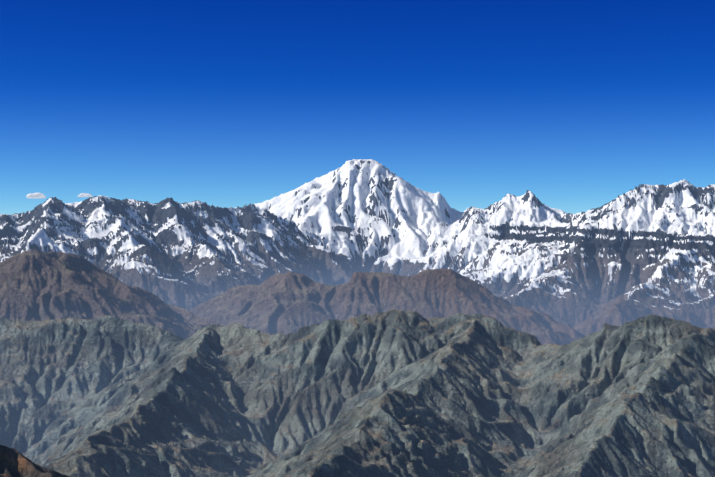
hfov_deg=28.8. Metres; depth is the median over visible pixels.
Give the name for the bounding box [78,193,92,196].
cloud
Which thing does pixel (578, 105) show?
sky
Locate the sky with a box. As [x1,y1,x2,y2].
[0,0,714,214]
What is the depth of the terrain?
13850.40 m
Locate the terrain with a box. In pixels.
[0,159,714,476]
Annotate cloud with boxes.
[26,192,45,198]
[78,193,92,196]

